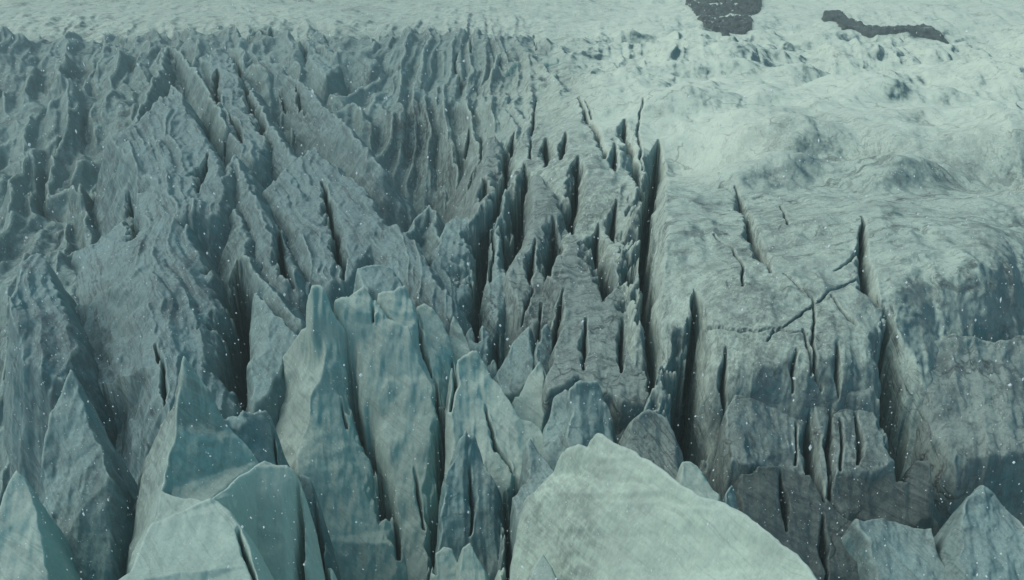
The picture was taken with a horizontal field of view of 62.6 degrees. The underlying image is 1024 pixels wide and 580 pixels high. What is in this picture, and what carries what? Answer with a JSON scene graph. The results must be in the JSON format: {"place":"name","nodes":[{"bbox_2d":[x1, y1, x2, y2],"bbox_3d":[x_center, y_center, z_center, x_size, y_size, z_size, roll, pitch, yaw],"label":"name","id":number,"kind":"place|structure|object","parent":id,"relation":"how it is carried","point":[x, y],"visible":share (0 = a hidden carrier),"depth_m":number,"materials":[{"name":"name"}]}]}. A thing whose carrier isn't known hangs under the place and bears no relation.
{"place":"outdoors","nodes":[
{"label":"outdoors","id":0,"kind":"place"},
{"bbox_2d":[0,0,1023,529],"bbox_3d":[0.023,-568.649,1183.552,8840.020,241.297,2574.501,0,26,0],"label":"glacier","id":1,"kind":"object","parent":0,"point":[856,156],"visible":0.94,"depth_m":208.69,"materials":[{"name":"white ice"}]},
{"bbox_2d":[0,471,80,579],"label":"ice pinnacle","id":2,"kind":"object","parent":1,"relation":"on","point":[29,559],"visible":1,"depth_m":97.71,"materials":[{"name":"ice"}]},
{"bbox_2d":[2,253,117,497],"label":"ice fin","id":3,"kind":"object","parent":1,"relation":"on","point":[32,364],"visible":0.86,"depth_m":138.22,"materials":[{"name":"grey ice"}]},
{"bbox_2d":[39,370,137,579],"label":"ice fin","id":4,"kind":"object","parent":1,"relation":"on","point":[64,489],"visible":0.73,"depth_m":109.47,"materials":[{"name":"grey ice"}]},
{"bbox_2d":[71,185,247,484],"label":"ice ridge","id":5,"kind":"structure","parent":1,"relation":"on","point":[120,326],"depth_m":147.25,"materials":[{"name":"grey ice"}]},
{"bbox_2d":[92,85,235,268],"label":"ice ridge","id":6,"kind":"structure","parent":1,"relation":"on","point":[124,182],"depth_m":193.48,"materials":[{"name":"white ice"}]},
{"bbox_2d":[133,46,231,160],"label":"ice ridge","id":7,"kind":"structure","parent":1,"relation":"on","point":[197,92],"depth_m":250.66,"materials":[{"name":"white ice"}]},
{"bbox_2d":[125,356,258,574],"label":"ice pinnacle","id":8,"kind":"object","parent":1,"relation":"on","point":[186,454],"visible":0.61,"depth_m":103.59,"materials":[{"name":"ice"}]},
{"bbox_2d":[119,498,273,579],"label":"ice block","id":9,"kind":"structure","parent":1,"relation":"on","point":[214,542],"depth_m":78.45,"materials":[{"name":"grey ice"}]},
{"bbox_2d":[198,51,211,71],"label":"ice pinnacle","id":10,"kind":"object","parent":1,"relation":"on","point":[203,61],"visible":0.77,"depth_m":282.27,"materials":[{"name":"white ice"}]},
{"bbox_2d":[205,52,273,188],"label":"ice ridge","id":11,"kind":"structure","parent":1,"relation":"on","point":[250,147],"depth_m":224.46,"materials":[{"name":"white ice"}]},
{"bbox_2d":[223,410,289,466],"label":"serac","id":12,"kind":"object","parent":1,"relation":"on","point":[256,433],"visible":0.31,"depth_m":112.82,"materials":[{"name":"blue ice"}]},
{"bbox_2d":[218,209,305,384],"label":"ice fin","id":13,"kind":"object","parent":1,"relation":"on","point":[240,271],"visible":0.56,"depth_m":162.09,"materials":[{"name":"grey ice"}]},
{"bbox_2d":[247,26,282,41],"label":"ice pinnacle","id":14,"kind":"object","parent":1,"relation":"on","point":[270,31],"visible":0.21,"depth_m":327.75,"materials":[{"name":"white ice"}]},
{"bbox_2d":[221,155,310,317],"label":"ice ridge","id":15,"kind":"structure","parent":1,"relation":"on","point":[253,207],"depth_m":167.82,"materials":[{"name":"white ice"}]},
{"bbox_2d":[246,293,296,428],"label":"ice fin","id":16,"kind":"object","parent":1,"relation":"on","point":[266,362],"visible":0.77,"depth_m":135.79,"materials":[{"name":"grey ice"}]},
{"bbox_2d":[249,89,297,180],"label":"ice ridge","id":17,"kind":"structure","parent":1,"relation":"on","point":[279,143],"depth_m":216.10,"materials":[{"name":"white ice"}]},
{"bbox_2d":[212,461,336,579],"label":"ice block","id":18,"kind":"structure","parent":1,"relation":"on","point":[251,492],"depth_m":89.98,"materials":[{"name":"teal ice"}]},
{"bbox_2d":[299,475,340,579],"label":"ice fin","id":19,"kind":"object","parent":1,"relation":"on","point":[328,558],"visible":0.45,"depth_m":116.98,"materials":[{"name":"teal ice"}]},
{"bbox_2d":[303,31,347,105],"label":"ice pinnacle","id":20,"kind":"object","parent":1,"relation":"on","point":[327,80],"visible":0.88,"depth_m":275.20,"materials":[{"name":"white ice"}]},
{"bbox_2d":[246,56,418,232],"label":"ice ridge","id":21,"kind":"structure","parent":1,"relation":"on","point":[336,136],"depth_m":216.56,"materials":[{"name":"white ice"}]},
{"bbox_2d":[276,285,407,579],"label":"ice fin","id":22,"kind":"object","parent":1,"relation":"on","point":[368,538],"visible":0.89,"depth_m":125.52,"materials":[{"name":"blue ice"}]},
{"bbox_2d":[262,147,472,335],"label":"ice ridge","id":23,"kind":"structure","parent":1,"relation":"on","point":[320,250],"depth_m":165.57,"materials":[{"name":"white ice"}]},
{"bbox_2d":[353,265,409,301],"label":"serac","id":24,"kind":"object","parent":1,"relation":"on","point":[372,279],"visible":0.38,"depth_m":138.96,"materials":[{"name":"white ice"}]},
{"bbox_2d":[334,286,443,579],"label":"ice fin","id":25,"kind":"object","parent":1,"relation":"on","point":[405,375],"visible":0.86,"depth_m":126.68,"materials":[{"name":"ice"}]},
{"bbox_2d":[377,285,443,429],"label":"serac","id":26,"kind":"object","parent":1,"relation":"on","point":[397,305],"visible":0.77,"depth_m":130.38,"materials":[{"name":"grey ice"}]},
{"bbox_2d":[406,205,444,260],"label":"ice pinnacle","id":27,"kind":"object","parent":1,"relation":"on","point":[427,239],"visible":0.62,"depth_m":172.52,"materials":[{"name":"white ice"}]},
{"bbox_2d":[416,304,456,408],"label":"ice fin","id":28,"kind":"object","parent":1,"relation":"on","point":[432,328],"visible":0.59,"depth_m":133.06,"materials":[{"name":"ice"}]},
{"bbox_2d":[433,388,446,482],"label":"ice fin","id":29,"kind":"object","parent":1,"relation":"on","point":[443,420],"visible":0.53,"depth_m":128.91,"materials":[{"name":"blue ice"}]},
{"bbox_2d":[428,216,480,342],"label":"serac","id":30,"kind":"object","parent":1,"relation":"on","point":[455,241],"visible":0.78,"depth_m":161.02,"materials":[{"name":"ice"}]},
{"bbox_2d":[449,316,469,360],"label":"ice pinnacle","id":31,"kind":"object","parent":1,"relation":"on","point":[459,344],"visible":0.34,"depth_m":136.08,"materials":[{"name":"grey ice"}]},
{"bbox_2d":[430,543,489,579],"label":"ice fin","id":32,"kind":"object","parent":1,"relation":"on","point":[467,565],"visible":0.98,"depth_m":103.36,"materials":[{"name":"grey ice"}]},
{"bbox_2d":[425,430,509,579],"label":"ice fin","id":33,"kind":"object","parent":1,"relation":"on","point":[468,477],"visible":0.84,"depth_m":112.38,"materials":[{"name":"grey ice"}]},
{"bbox_2d":[441,136,509,304],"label":"ice ridge","id":34,"kind":"structure","parent":1,"relation":"on","point":[476,203],"depth_m":185.62,"materials":[{"name":"white ice"}]},
{"bbox_2d":[465,325,497,378],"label":"serac","id":35,"kind":"object","parent":1,"relation":"on","point":[482,346],"visible":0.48,"depth_m":140.32,"materials":[{"name":"grey ice"}]},
{"bbox_2d":[444,350,542,551],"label":"ice fin","id":36,"kind":"object","parent":1,"relation":"on","point":[488,418],"visible":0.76,"depth_m":124.09,"materials":[{"name":"grey ice"}]},
{"bbox_2d":[479,189,511,369],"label":"ice fin","id":37,"kind":"object","parent":1,"relation":"on","point":[492,314],"visible":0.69,"depth_m":153.31,"materials":[{"name":"white ice"}]},
{"bbox_2d":[499,62,520,77],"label":"ice block","id":38,"kind":"structure","parent":1,"relation":"on","point":[506,71],"depth_m":278.28,"materials":[{"name":"white ice"}]},
{"bbox_2d":[493,327,536,403],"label":"ice fin","id":39,"kind":"object","parent":1,"relation":"on","point":[513,373],"visible":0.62,"depth_m":137.26,"materials":[{"name":"ice"}]},
{"bbox_2d":[497,438,553,579],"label":"serac","id":40,"kind":"object","parent":1,"relation":"on","point":[533,478],"visible":0.44,"depth_m":112.39,"materials":[{"name":"grey ice"}]},
{"bbox_2d":[512,362,545,432],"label":"ice fin","id":41,"kind":"object","parent":1,"relation":"on","point":[528,401],"visible":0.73,"depth_m":129.92,"materials":[{"name":"grey ice"}]},
{"bbox_2d":[502,174,565,359],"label":"ice ridge","id":42,"kind":"structure","parent":1,"relation":"on","point":[543,219],"depth_m":159.53,"materials":[{"name":"white ice"}]},
{"bbox_2d":[526,554,557,579],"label":"ice pinnacle","id":43,"kind":"object","parent":1,"relation":"on","point":[546,571],"visible":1,"depth_m":89.62,"materials":[{"name":"grey ice"}]},
{"bbox_2d":[533,324,552,376],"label":"ice fin","id":44,"kind":"object","parent":1,"relation":"on","point":[543,350],"visible":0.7,"depth_m":137.06,"materials":[{"name":"ice"}]},
{"bbox_2d":[538,57,558,67],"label":"ice block","id":45,"kind":"structure","parent":1,"relation":"on","point":[547,63],"depth_m":284.99,"materials":[{"name":"white ice"}]},
{"bbox_2d":[541,255,563,309],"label":"serac","id":46,"kind":"object","parent":1,"relation":"on","point":[551,287],"visible":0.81,"depth_m":148.27,"materials":[{"name":"white ice"}]},
{"bbox_2d":[540,389,569,470],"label":"serac","id":47,"kind":"object","parent":1,"relation":"on","point":[554,432],"visible":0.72,"depth_m":122.88,"materials":[{"name":"grey ice"}]},
{"bbox_2d":[563,380,616,450],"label":"serac","id":48,"kind":"object","parent":1,"relation":"on","point":[588,419],"visible":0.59,"depth_m":122.51,"materials":[{"name":"blue ice"}]},
{"bbox_2d":[541,239,649,434],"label":"ice slab","id":49,"kind":"structure","parent":1,"relation":"on","point":[577,342],"depth_m":135.61,"materials":[{"name":"grey ice"}]},
{"bbox_2d":[606,248,628,296],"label":"serac","id":50,"kind":"object","parent":1,"relation":"on","point":[618,271],"visible":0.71,"depth_m":152.46,"materials":[{"name":"white ice"}]},
{"bbox_2d":[618,409,683,478],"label":"serac","id":51,"kind":"object","parent":1,"relation":"on","point":[652,430],"visible":0.33,"depth_m":116.66,"materials":[{"name":"grey ice"}]},
{"bbox_2d":[652,354,655,387],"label":"ice fin","id":52,"kind":"object","parent":1,"relation":"on","point":[654,369],"visible":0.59,"depth_m":135.12,"materials":[{"name":"grey ice"}]},
{"bbox_2d":[494,433,816,579],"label":"ice block","id":53,"kind":"structure","parent":1,"relation":"on","point":[678,510],"depth_m":89.66,"materials":[{"name":"white ice"}]},
{"bbox_2d":[644,365,672,425],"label":"ice block","id":54,"kind":"structure","parent":1,"relation":"on","point":[661,396],"depth_m":125.06,"materials":[{"name":"blue ice"}]},
{"bbox_2d":[675,461,719,500],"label":"ice fin","id":55,"kind":"object","parent":1,"relation":"on","point":[690,475],"visible":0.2,"depth_m":108.57,"materials":[{"name":"grey ice"}]},
{"bbox_2d":[685,0,761,35],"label":"rock outcrop","id":56,"kind":"object","parent":1,"relation":"on","point":[738,24],"visible":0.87,"depth_m":411.91,"materials":[{"name":"grey stone"}]},
{"bbox_2d":[723,485,737,509],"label":"ice block","id":57,"kind":"structure","parent":1,"relation":"on","point":[730,499],"depth_m":109.25,"materials":[{"name":"blue ice"}]},
{"bbox_2d":[708,395,805,501],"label":"ice slab","id":58,"kind":"structure","parent":1,"relation":"on","point":[738,456],"depth_m":121.30,"materials":[{"name":"grey ice"}]},
{"bbox_2d":[733,466,859,579],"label":"ice slab","id":59,"kind":"structure","parent":1,"relation":"on","point":[799,507],"depth_m":113.62,"materials":[{"name":"grey ice"}]},
{"bbox_2d":[803,406,830,501],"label":"ice block","id":60,"kind":"structure","parent":1,"relation":"on","point":[815,459],"depth_m":121.79,"materials":[{"name":"grey ice"}]},
{"bbox_2d":[837,385,879,421],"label":"ice slab","id":61,"kind":"structure","parent":1,"relation":"on","point":[870,402],"depth_m":123.59,"materials":[{"name":"blue ice"}]},
{"bbox_2d":[824,409,894,481],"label":"ice slab","id":62,"kind":"structure","parent":1,"relation":"on","point":[865,454],"depth_m":120.79,"materials":[{"name":"grey ice"}]},
{"bbox_2d":[828,461,938,536],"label":"ice block","id":63,"kind":"structure","parent":1,"relation":"on","point":[889,501],"depth_m":117.46,"materials":[{"name":"grey ice"}]},
{"bbox_2d":[821,10,948,43],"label":"rock outcrop","id":64,"kind":"object","parent":1,"relation":"on","point":[841,19],"visible":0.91,"depth_m":379.07,"materials":[{"name":"grey stone"}]},
{"bbox_2d":[842,518,945,579],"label":"ice block","id":65,"kind":"structure","parent":1,"relation":"on","point":[908,555],"depth_m":108.32,"materials":[{"name":"grey ice"}]},
{"bbox_2d":[911,333,1023,528],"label":"ice slab","id":66,"kind":"structure","parent":1,"relation":"on","point":[958,469],"depth_m":123.89,"materials":[{"name":"grey ice"}]},
{"bbox_2d":[934,485,1023,579],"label":"ice fin","id":67,"kind":"object","parent":1,"relation":"on","point":[972,525],"visible":0.94,"depth_m":105.80,"materials":[{"name":"grey ice"}]},
{"bbox_2d":[0,0,1023,579],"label":"falling snow","id":68,"kind":"structure","parent":0,"point":[538,284],"depth_m":23.51,"materials":[{"name":"white snow"}]}
]}

